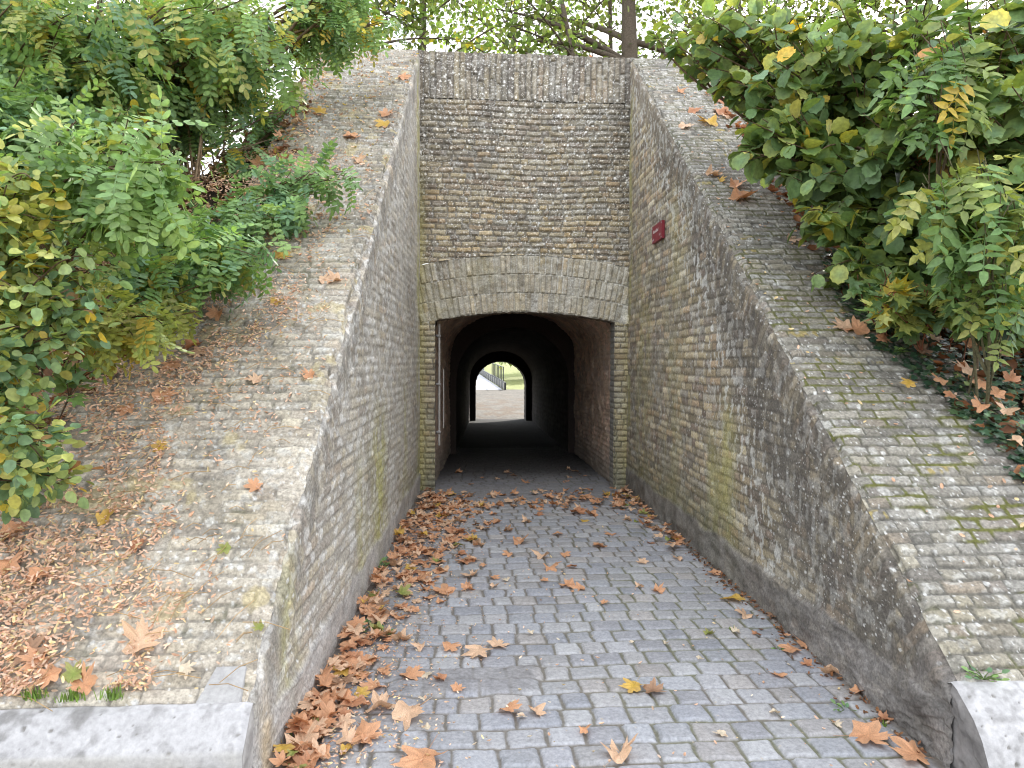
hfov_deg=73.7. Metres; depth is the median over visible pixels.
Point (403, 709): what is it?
fallen leaf
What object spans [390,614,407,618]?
fallen leaf
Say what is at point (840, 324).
fallen leaf
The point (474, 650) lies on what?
fallen leaf
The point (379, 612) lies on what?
fallen leaf
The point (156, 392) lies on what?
fallen leaf
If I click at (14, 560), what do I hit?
fallen leaf
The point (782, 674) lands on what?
fallen leaf
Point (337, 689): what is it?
fallen leaf
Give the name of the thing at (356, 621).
fallen leaf
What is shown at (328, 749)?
fallen leaf
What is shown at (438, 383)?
conduit pipe
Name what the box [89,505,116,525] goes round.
fallen leaf
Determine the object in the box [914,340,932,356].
fallen leaf
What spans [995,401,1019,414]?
fallen leaf
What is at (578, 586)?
fallen leaf
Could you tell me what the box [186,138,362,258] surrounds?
locust sapling
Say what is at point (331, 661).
fallen leaf
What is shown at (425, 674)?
fallen leaf
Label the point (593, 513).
fallen leaf
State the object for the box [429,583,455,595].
fallen leaf
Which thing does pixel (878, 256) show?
undergrowth bush
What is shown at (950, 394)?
fallen leaf
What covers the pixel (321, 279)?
fallen leaf
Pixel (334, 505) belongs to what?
wing wall
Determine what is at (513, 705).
fallen leaf
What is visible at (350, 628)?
fallen leaf
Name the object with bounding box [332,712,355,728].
fallen leaf
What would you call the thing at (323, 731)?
fallen leaf
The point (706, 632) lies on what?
fallen leaf
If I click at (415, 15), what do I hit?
maple tree
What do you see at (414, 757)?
fallen leaf
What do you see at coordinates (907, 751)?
fallen leaf
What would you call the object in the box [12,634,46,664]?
fallen leaf
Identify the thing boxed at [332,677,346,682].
fallen leaf
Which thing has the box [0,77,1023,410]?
hill
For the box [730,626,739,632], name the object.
fallen leaf
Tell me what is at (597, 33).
sky
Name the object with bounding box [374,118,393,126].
fallen leaf
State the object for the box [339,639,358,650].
fallen leaf
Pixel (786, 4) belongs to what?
plane tree
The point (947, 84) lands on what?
ash sapling
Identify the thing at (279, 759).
fallen leaf
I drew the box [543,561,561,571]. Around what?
fallen leaf
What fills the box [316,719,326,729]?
fallen leaf
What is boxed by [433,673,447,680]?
fallen leaf
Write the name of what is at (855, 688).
fallen leaf
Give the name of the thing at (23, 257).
bramble bush
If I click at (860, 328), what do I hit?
fallen leaf
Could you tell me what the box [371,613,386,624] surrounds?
fallen leaf
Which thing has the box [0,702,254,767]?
kerb stone
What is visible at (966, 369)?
fallen leaf
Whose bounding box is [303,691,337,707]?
fallen leaf
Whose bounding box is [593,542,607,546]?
fallen leaf
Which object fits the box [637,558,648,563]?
fallen leaf
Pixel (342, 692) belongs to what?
fallen leaf
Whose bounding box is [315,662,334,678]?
fallen leaf
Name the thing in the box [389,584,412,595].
fallen leaf
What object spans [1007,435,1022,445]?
fallen leaf
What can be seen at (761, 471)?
wing wall
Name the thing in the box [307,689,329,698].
fallen leaf
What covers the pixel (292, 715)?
fallen leaf
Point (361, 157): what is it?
fallen leaf
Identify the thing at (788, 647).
fallen leaf
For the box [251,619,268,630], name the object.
fallen leaf
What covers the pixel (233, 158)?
elder bush
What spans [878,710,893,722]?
fallen leaf
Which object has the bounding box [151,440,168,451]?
fallen leaf
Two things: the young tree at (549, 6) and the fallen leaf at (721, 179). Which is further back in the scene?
the young tree at (549, 6)
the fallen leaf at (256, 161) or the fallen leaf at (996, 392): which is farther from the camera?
the fallen leaf at (256, 161)
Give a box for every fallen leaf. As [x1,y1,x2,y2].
[0,520,29,542]
[0,547,25,574]
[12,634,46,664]
[14,646,59,670]
[25,566,51,589]
[31,662,70,688]
[60,659,88,687]
[64,661,97,700]
[85,433,102,444]
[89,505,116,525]
[116,402,133,415]
[121,615,164,671]
[129,538,147,552]
[140,386,176,403]
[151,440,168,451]
[161,359,182,370]
[175,660,196,679]
[182,338,201,349]
[184,346,206,357]
[205,306,229,320]
[216,542,235,554]
[243,477,262,493]
[244,372,262,383]
[248,155,264,166]
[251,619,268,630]
[269,748,290,766]
[270,297,282,304]
[272,738,294,752]
[273,130,288,139]
[274,251,291,258]
[282,759,300,767]
[283,753,310,767]
[284,717,309,729]
[284,732,312,756]
[285,711,309,725]
[285,721,303,735]
[288,711,298,721]
[288,720,318,749]
[288,759,309,767]
[291,741,305,753]
[291,746,308,756]
[292,750,323,767]
[293,719,320,737]
[296,699,320,710]
[300,367,314,377]
[302,737,333,759]
[302,750,320,767]
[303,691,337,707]
[304,690,321,698]
[305,743,330,758]
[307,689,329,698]
[310,706,322,717]
[312,105,327,113]
[313,696,342,721]
[313,717,328,724]
[314,273,333,283]
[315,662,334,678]
[315,727,332,737]
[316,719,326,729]
[317,672,332,690]
[319,715,335,728]
[319,728,327,733]
[323,270,340,281]
[324,683,346,700]
[327,655,341,665]
[327,686,352,692]
[329,687,338,701]
[330,679,342,689]
[332,666,351,676]
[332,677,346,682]
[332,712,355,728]
[334,701,347,707]
[335,689,354,701]
[336,722,360,749]
[337,631,352,638]
[337,673,355,682]
[337,707,351,714]
[338,695,364,706]
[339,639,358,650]
[339,743,353,754]
[341,623,362,635]
[341,653,358,667]
[342,658,362,669]
[343,131,358,137]
[344,650,359,658]
[346,615,367,626]
[346,656,365,670]
[349,633,365,638]
[350,662,369,669]
[351,636,364,640]
[351,677,362,682]
[352,650,366,661]
[352,661,364,667]
[352,686,370,696]
[352,693,370,707]
[352,719,383,743]
[354,150,365,162]
[357,595,371,605]
[357,634,370,645]
[358,670,372,677]
[359,677,383,690]
[360,603,375,612]
[360,733,374,742]
[363,628,381,636]
[364,627,386,637]
[365,612,382,622]
[365,690,395,713]
[366,654,381,662]
[368,607,386,617]
[369,621,382,630]
[370,606,389,616]
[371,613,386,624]
[373,597,389,609]
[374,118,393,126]
[376,565,390,579]
[377,663,392,672]
[379,108,393,116]
[383,625,396,634]
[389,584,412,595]
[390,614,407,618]
[390,734,447,767]
[391,628,411,640]
[392,697,431,730]
[395,572,408,577]
[396,72,410,79]
[400,664,424,680]
[404,574,417,583]
[411,641,428,650]
[416,560,428,564]
[418,567,431,576]
[419,722,429,729]
[421,671,433,678]
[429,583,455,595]
[432,567,447,573]
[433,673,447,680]
[442,641,460,650]
[444,524,464,533]
[450,681,465,692]
[459,558,471,564]
[461,640,493,657]
[487,636,508,647]
[497,698,521,712]
[513,534,527,544]
[528,702,545,715]
[531,549,548,558]
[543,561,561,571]
[558,578,574,586]
[560,551,570,556]
[569,582,588,591]
[570,506,586,513]
[577,724,590,733]
[585,510,597,516]
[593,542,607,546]
[600,733,637,765]
[619,677,644,692]
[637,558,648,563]
[643,677,665,693]
[651,582,665,593]
[679,122,693,127]
[684,106,703,113]
[696,114,722,125]
[703,627,715,634]
[706,164,723,175]
[707,568,720,574]
[713,107,728,114]
[713,175,726,181]
[714,729,727,736]
[720,593,745,600]
[726,178,746,187]
[728,187,758,200]
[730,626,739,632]
[735,607,752,618]
[768,671,786,676]
[778,643,802,652]
[787,233,801,241]
[793,634,806,648]
[799,658,812,665]
[818,664,842,675]
[832,719,843,727]
[833,316,851,332]
[833,720,892,744]
[842,315,877,334]
[849,684,863,693]
[876,333,891,342]
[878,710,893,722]
[887,736,930,764]
[900,377,916,387]
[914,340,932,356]
[930,334,943,341]
[931,372,947,384]
[943,390,957,398]
[948,338,976,347]
[951,360,978,375]
[970,378,985,389]
[971,390,997,414]
[984,386,1010,400]
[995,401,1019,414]
[1002,369,1021,388]
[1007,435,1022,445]
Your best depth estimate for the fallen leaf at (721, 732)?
2.91 m
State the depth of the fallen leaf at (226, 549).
2.92 m
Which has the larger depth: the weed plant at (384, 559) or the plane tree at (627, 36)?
the plane tree at (627, 36)
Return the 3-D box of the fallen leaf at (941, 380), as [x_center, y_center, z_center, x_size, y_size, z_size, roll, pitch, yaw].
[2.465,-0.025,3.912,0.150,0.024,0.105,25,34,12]
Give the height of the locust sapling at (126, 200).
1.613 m
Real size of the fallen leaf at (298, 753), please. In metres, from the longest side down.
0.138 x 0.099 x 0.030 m
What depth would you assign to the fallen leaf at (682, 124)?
6.78 m
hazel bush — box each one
[644,0,971,263]
[860,0,1023,337]
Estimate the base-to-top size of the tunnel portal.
5.400 m
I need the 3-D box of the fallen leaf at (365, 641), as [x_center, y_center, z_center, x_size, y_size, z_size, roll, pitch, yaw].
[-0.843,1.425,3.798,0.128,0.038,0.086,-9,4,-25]
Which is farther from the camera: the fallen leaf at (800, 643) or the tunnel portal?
the tunnel portal
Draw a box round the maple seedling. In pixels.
[52,349,104,419]
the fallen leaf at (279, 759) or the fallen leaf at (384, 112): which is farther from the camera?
the fallen leaf at (384, 112)
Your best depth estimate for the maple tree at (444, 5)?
15.57 m
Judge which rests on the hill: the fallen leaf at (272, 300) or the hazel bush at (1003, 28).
the hazel bush at (1003, 28)
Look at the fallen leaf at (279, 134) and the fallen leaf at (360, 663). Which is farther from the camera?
the fallen leaf at (279, 134)
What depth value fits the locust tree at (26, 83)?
4.42 m
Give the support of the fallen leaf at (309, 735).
on the fallen leaf at (297, 738)
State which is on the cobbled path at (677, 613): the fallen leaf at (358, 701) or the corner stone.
the fallen leaf at (358, 701)
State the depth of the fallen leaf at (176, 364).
3.76 m
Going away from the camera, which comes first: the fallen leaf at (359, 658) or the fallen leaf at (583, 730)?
the fallen leaf at (583, 730)
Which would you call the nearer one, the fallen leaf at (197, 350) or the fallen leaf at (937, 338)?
the fallen leaf at (197, 350)
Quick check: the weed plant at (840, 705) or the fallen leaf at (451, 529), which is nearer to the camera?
the weed plant at (840, 705)
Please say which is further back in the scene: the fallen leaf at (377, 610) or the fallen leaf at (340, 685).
the fallen leaf at (377, 610)
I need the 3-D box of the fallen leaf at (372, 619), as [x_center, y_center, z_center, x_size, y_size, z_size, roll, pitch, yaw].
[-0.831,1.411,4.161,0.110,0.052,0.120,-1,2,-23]
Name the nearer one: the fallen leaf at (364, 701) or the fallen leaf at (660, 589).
the fallen leaf at (364, 701)
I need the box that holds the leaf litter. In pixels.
[0,51,1023,767]
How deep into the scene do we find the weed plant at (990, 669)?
2.64 m
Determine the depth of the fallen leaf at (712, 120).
6.85 m
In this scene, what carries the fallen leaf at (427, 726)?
on the cobbled path at (677, 613)
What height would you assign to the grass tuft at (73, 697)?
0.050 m
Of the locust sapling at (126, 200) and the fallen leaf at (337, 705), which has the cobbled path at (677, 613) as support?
the fallen leaf at (337, 705)
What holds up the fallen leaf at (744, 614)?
on the cobbled path at (677, 613)
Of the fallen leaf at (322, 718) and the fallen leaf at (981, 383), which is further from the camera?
the fallen leaf at (981, 383)
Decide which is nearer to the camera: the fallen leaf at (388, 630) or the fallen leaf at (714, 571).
the fallen leaf at (388, 630)
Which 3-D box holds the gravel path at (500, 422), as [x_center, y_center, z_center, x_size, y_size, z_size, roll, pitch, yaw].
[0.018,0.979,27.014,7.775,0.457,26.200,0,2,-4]
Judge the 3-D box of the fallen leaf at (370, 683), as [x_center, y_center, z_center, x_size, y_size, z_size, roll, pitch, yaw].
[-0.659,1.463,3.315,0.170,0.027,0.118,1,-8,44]
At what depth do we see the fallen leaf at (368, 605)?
4.30 m
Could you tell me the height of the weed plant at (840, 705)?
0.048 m
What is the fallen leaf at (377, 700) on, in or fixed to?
on the cobbled path at (677, 613)
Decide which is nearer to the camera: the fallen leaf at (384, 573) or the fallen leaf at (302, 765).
the fallen leaf at (302, 765)
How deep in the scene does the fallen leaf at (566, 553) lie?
5.60 m
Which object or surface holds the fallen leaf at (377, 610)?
on the leaf litter
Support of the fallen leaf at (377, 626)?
on the cobbled path at (677, 613)
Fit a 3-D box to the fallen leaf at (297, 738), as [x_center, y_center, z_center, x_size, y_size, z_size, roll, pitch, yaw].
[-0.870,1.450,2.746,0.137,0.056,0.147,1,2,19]
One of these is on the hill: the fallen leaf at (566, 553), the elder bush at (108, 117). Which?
the elder bush at (108, 117)
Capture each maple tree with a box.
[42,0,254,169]
[254,0,495,80]
[380,0,602,52]
[414,0,614,55]
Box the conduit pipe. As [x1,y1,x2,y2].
[436,324,443,444]
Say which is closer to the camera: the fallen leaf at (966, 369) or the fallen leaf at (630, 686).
the fallen leaf at (630, 686)
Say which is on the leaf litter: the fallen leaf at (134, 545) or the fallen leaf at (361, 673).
the fallen leaf at (361, 673)
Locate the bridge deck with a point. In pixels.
(483, 383)
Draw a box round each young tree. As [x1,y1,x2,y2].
[482,0,635,56]
[530,0,671,57]
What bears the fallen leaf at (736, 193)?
on the wing wall at (761, 471)
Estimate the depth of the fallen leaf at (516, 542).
6.00 m
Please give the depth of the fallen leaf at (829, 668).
3.46 m
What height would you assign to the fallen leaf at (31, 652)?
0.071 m
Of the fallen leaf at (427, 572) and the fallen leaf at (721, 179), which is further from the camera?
the fallen leaf at (721, 179)
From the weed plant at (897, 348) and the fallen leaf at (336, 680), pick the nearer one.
the fallen leaf at (336, 680)
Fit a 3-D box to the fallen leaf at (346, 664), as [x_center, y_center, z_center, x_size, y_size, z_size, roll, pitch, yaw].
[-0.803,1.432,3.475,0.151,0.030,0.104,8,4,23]
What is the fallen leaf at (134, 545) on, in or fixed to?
on the wing wall at (334, 505)
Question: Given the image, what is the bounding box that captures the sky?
[63,0,1023,264]
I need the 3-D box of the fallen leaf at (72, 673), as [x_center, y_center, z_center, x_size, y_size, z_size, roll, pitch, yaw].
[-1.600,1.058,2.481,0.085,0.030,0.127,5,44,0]
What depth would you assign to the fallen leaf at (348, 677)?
3.32 m
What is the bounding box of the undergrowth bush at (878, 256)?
[811,226,1023,353]
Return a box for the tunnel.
[435,313,610,481]
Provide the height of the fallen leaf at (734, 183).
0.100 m
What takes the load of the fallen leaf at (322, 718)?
on the fallen leaf
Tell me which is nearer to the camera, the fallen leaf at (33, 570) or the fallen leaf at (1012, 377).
the fallen leaf at (33, 570)
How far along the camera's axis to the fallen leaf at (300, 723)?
2.85 m
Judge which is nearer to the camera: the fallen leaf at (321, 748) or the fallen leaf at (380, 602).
the fallen leaf at (321, 748)
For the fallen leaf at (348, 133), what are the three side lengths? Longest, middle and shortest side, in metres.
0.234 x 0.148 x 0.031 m
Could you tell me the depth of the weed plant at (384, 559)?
5.29 m
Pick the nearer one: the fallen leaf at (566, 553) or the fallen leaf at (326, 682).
the fallen leaf at (326, 682)
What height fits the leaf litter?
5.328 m
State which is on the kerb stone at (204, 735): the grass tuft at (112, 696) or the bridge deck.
the grass tuft at (112, 696)
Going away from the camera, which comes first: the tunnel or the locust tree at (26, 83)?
the locust tree at (26, 83)
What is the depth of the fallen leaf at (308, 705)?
3.02 m
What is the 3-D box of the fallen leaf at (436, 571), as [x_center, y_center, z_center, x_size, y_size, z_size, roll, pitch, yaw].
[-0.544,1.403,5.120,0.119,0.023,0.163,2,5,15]
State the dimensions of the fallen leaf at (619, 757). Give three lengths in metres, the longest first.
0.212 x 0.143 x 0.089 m
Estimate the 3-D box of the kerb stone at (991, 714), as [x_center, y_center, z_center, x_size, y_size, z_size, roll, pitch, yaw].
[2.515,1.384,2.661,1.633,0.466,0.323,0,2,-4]
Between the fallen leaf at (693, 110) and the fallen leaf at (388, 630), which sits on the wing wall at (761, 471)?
the fallen leaf at (693, 110)
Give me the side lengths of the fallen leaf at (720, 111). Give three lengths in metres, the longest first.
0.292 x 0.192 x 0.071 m
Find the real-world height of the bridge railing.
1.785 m
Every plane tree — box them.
[415,0,826,58]
[600,0,898,58]
[770,0,985,66]
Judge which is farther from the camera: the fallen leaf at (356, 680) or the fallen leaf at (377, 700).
the fallen leaf at (356, 680)
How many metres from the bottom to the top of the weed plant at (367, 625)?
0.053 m
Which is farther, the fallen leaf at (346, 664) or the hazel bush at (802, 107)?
the hazel bush at (802, 107)
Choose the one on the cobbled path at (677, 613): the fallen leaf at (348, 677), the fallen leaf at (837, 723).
the fallen leaf at (837, 723)
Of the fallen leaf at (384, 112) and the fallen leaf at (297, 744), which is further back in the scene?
the fallen leaf at (384, 112)
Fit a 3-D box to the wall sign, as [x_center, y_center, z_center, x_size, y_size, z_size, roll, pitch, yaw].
[1.493,-1.548,6.984,0.034,0.176,0.381,0,2,-3]
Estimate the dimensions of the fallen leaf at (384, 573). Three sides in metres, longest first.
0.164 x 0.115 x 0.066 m
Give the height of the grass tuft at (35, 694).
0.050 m
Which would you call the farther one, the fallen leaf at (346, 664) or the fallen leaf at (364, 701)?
the fallen leaf at (346, 664)
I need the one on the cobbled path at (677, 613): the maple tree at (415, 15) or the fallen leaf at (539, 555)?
the fallen leaf at (539, 555)
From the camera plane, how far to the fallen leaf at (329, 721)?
2.95 m
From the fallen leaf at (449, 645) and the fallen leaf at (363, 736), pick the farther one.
the fallen leaf at (449, 645)
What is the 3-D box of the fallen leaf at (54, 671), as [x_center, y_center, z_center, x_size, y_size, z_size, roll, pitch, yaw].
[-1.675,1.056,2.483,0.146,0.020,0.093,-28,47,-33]
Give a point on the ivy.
(964, 412)
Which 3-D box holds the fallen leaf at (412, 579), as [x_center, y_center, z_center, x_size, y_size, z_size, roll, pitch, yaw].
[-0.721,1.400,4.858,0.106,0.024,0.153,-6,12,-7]
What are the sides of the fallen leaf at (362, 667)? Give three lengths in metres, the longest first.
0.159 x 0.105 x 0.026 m
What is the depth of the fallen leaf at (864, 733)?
2.91 m
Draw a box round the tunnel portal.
[418,50,631,490]
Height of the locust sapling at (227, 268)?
0.764 m
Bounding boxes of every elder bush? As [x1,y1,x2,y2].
[4,85,185,278]
[119,8,311,189]
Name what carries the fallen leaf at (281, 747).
on the leaf litter
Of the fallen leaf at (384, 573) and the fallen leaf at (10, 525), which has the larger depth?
the fallen leaf at (384, 573)
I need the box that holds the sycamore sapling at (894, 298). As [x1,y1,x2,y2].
[841,263,996,360]
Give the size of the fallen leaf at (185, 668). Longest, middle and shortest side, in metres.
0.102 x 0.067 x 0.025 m
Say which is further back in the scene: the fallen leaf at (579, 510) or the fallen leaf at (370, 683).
the fallen leaf at (579, 510)
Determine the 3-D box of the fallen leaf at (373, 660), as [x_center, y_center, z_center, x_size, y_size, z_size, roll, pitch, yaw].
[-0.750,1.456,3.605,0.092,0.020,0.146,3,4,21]
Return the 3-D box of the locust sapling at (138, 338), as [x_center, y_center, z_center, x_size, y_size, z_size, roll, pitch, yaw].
[-1.943,-0.310,3.297,0.905,0.804,0.994,0,2,-20]
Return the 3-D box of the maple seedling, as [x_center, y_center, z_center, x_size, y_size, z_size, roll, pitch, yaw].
[-2.072,0.236,3.125,0.374,0.797,0.216,0,2,-19]
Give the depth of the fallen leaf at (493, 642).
3.83 m
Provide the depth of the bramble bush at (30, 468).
2.70 m
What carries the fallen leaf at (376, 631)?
on the leaf litter
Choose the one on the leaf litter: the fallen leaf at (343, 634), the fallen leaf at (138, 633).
the fallen leaf at (343, 634)
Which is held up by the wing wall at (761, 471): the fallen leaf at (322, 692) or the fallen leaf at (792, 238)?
the fallen leaf at (792, 238)
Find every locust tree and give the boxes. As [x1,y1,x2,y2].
[0,0,291,182]
[1,0,410,166]
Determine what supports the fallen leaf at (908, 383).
on the wing wall at (761, 471)
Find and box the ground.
[480,362,523,389]
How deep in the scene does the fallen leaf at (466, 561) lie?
5.39 m
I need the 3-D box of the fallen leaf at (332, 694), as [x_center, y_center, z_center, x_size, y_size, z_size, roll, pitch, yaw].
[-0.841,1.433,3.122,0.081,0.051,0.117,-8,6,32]
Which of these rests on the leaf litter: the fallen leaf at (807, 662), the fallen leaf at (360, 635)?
the fallen leaf at (360, 635)
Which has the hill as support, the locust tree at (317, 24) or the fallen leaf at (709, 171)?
the locust tree at (317, 24)
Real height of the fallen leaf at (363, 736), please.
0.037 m
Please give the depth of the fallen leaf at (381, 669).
3.50 m
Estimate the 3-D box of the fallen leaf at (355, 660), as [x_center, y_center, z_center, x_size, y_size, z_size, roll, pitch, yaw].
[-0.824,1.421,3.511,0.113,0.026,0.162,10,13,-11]
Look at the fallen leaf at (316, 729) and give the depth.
2.85 m
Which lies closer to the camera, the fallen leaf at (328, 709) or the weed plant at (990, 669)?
the weed plant at (990, 669)
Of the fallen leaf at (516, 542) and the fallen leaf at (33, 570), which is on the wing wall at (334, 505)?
the fallen leaf at (33, 570)
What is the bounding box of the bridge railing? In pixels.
[479,363,505,389]
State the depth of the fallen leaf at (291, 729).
2.83 m
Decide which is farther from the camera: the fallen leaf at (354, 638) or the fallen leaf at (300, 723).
the fallen leaf at (354, 638)
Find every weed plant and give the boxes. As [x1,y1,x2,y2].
[362,619,382,631]
[378,557,389,567]
[830,699,856,710]
[880,344,910,351]
[961,662,1009,681]
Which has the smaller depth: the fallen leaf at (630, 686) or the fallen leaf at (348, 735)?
the fallen leaf at (348, 735)
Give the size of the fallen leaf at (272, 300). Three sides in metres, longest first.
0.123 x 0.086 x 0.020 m
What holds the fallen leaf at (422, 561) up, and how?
on the cobbled path at (677, 613)
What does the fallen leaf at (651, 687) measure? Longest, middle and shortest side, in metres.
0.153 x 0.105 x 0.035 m
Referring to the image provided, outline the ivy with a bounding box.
[821,248,1023,479]
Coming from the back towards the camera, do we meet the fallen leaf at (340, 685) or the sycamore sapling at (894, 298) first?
the sycamore sapling at (894, 298)
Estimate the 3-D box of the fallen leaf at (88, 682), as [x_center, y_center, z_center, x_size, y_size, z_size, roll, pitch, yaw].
[-1.553,1.070,2.451,0.108,0.069,0.157,23,50,24]
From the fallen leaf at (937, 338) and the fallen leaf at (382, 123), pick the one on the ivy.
the fallen leaf at (937, 338)
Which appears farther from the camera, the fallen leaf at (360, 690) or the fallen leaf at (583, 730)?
the fallen leaf at (360, 690)
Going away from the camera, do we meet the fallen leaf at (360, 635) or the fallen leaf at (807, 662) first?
the fallen leaf at (807, 662)
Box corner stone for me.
[196,666,246,704]
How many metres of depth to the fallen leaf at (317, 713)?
2.98 m
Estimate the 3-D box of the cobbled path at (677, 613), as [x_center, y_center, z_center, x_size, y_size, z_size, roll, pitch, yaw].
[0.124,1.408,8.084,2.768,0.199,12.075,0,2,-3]
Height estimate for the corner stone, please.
0.209 m
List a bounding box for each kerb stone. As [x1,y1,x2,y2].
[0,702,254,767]
[949,680,1023,767]
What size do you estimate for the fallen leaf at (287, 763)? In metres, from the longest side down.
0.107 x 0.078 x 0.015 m
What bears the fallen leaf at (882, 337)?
on the ivy
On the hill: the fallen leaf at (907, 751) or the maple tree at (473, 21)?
the maple tree at (473, 21)
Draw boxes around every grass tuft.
[19,684,48,701]
[53,687,85,702]
[92,683,123,700]
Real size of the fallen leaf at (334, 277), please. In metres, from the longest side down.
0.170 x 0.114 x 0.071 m
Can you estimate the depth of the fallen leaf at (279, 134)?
6.08 m
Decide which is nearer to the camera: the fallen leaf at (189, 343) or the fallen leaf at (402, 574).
the fallen leaf at (189, 343)
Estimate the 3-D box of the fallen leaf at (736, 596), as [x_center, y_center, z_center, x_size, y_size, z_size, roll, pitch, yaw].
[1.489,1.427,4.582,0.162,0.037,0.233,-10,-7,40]
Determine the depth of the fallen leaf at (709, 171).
5.97 m
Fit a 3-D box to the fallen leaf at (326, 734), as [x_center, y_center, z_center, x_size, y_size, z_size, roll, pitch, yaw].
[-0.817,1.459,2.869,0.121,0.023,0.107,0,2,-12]
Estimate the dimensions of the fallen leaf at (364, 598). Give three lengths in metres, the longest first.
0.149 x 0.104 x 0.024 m
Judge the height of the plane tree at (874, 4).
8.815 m
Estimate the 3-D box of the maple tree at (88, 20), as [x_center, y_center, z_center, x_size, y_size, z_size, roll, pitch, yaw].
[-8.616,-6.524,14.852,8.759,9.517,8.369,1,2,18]
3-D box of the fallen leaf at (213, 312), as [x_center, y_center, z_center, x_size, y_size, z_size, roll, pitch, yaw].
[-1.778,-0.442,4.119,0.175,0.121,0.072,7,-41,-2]
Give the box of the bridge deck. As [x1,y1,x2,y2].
[476,374,501,389]
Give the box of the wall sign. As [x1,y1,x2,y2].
[652,220,664,243]
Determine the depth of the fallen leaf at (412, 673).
3.45 m
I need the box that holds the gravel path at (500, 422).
[458,389,559,447]
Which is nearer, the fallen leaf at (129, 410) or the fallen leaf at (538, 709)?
the fallen leaf at (538, 709)
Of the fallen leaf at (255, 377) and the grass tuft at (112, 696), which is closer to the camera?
the grass tuft at (112, 696)
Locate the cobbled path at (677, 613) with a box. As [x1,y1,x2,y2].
[272,446,950,767]
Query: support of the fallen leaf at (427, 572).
on the cobbled path at (677, 613)
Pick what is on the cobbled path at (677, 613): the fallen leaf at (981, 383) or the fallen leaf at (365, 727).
the fallen leaf at (365, 727)
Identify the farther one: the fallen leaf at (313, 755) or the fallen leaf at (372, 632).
the fallen leaf at (372, 632)
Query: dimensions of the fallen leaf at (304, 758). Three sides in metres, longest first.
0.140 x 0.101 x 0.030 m
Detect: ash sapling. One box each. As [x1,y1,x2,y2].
[867,12,1023,371]
[883,139,1023,409]
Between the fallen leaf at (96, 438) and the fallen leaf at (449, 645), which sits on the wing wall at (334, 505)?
the fallen leaf at (96, 438)
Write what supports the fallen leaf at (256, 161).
on the wing wall at (334, 505)
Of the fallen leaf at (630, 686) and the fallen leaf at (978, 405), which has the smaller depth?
the fallen leaf at (630, 686)
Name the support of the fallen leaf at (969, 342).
on the ivy
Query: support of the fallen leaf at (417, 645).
on the cobbled path at (677, 613)
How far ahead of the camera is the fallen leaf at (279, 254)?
4.65 m
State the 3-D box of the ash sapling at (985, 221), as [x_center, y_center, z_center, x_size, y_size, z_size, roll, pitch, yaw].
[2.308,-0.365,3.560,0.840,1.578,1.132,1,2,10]
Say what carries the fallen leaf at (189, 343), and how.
on the wing wall at (334, 505)
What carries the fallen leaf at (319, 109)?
on the wing wall at (334, 505)
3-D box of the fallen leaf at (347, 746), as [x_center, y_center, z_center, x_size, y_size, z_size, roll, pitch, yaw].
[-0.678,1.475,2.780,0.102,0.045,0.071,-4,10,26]
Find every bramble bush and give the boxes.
[0,138,132,408]
[0,274,120,594]
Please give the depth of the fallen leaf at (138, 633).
2.58 m
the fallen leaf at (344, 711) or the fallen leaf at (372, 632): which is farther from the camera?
the fallen leaf at (372, 632)
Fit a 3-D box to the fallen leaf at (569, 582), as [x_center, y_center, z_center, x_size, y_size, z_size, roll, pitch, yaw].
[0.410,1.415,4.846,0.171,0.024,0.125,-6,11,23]
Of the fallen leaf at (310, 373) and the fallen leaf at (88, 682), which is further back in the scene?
the fallen leaf at (310, 373)
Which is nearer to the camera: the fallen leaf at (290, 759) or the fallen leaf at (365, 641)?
the fallen leaf at (290, 759)
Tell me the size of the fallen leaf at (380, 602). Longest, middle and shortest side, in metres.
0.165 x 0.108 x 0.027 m
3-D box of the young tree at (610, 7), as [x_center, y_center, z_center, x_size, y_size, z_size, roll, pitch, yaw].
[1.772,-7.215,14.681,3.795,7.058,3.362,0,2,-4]
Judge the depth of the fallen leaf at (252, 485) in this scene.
3.17 m
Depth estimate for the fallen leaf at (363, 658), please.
3.59 m
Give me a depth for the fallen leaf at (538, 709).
3.09 m
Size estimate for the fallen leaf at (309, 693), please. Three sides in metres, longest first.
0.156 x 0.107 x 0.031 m
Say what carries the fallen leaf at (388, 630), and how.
on the cobbled path at (677, 613)
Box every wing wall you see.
[0,47,420,767]
[625,57,1023,767]
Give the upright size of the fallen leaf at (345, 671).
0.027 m
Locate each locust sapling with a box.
[0,77,214,277]
[5,233,212,393]
[86,204,301,319]
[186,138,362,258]
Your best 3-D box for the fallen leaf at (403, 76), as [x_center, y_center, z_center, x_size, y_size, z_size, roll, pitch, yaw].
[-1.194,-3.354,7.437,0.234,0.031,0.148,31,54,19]
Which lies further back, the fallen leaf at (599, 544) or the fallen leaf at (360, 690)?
the fallen leaf at (599, 544)
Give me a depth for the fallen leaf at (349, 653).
3.58 m
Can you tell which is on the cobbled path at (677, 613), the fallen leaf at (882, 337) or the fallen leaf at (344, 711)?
the fallen leaf at (344, 711)
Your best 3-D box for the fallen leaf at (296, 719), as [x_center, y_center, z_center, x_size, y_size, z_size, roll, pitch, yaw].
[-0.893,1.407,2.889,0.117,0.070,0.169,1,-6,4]
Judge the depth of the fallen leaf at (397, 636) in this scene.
3.88 m
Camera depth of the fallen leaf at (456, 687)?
3.31 m
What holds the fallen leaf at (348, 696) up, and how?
on the leaf litter

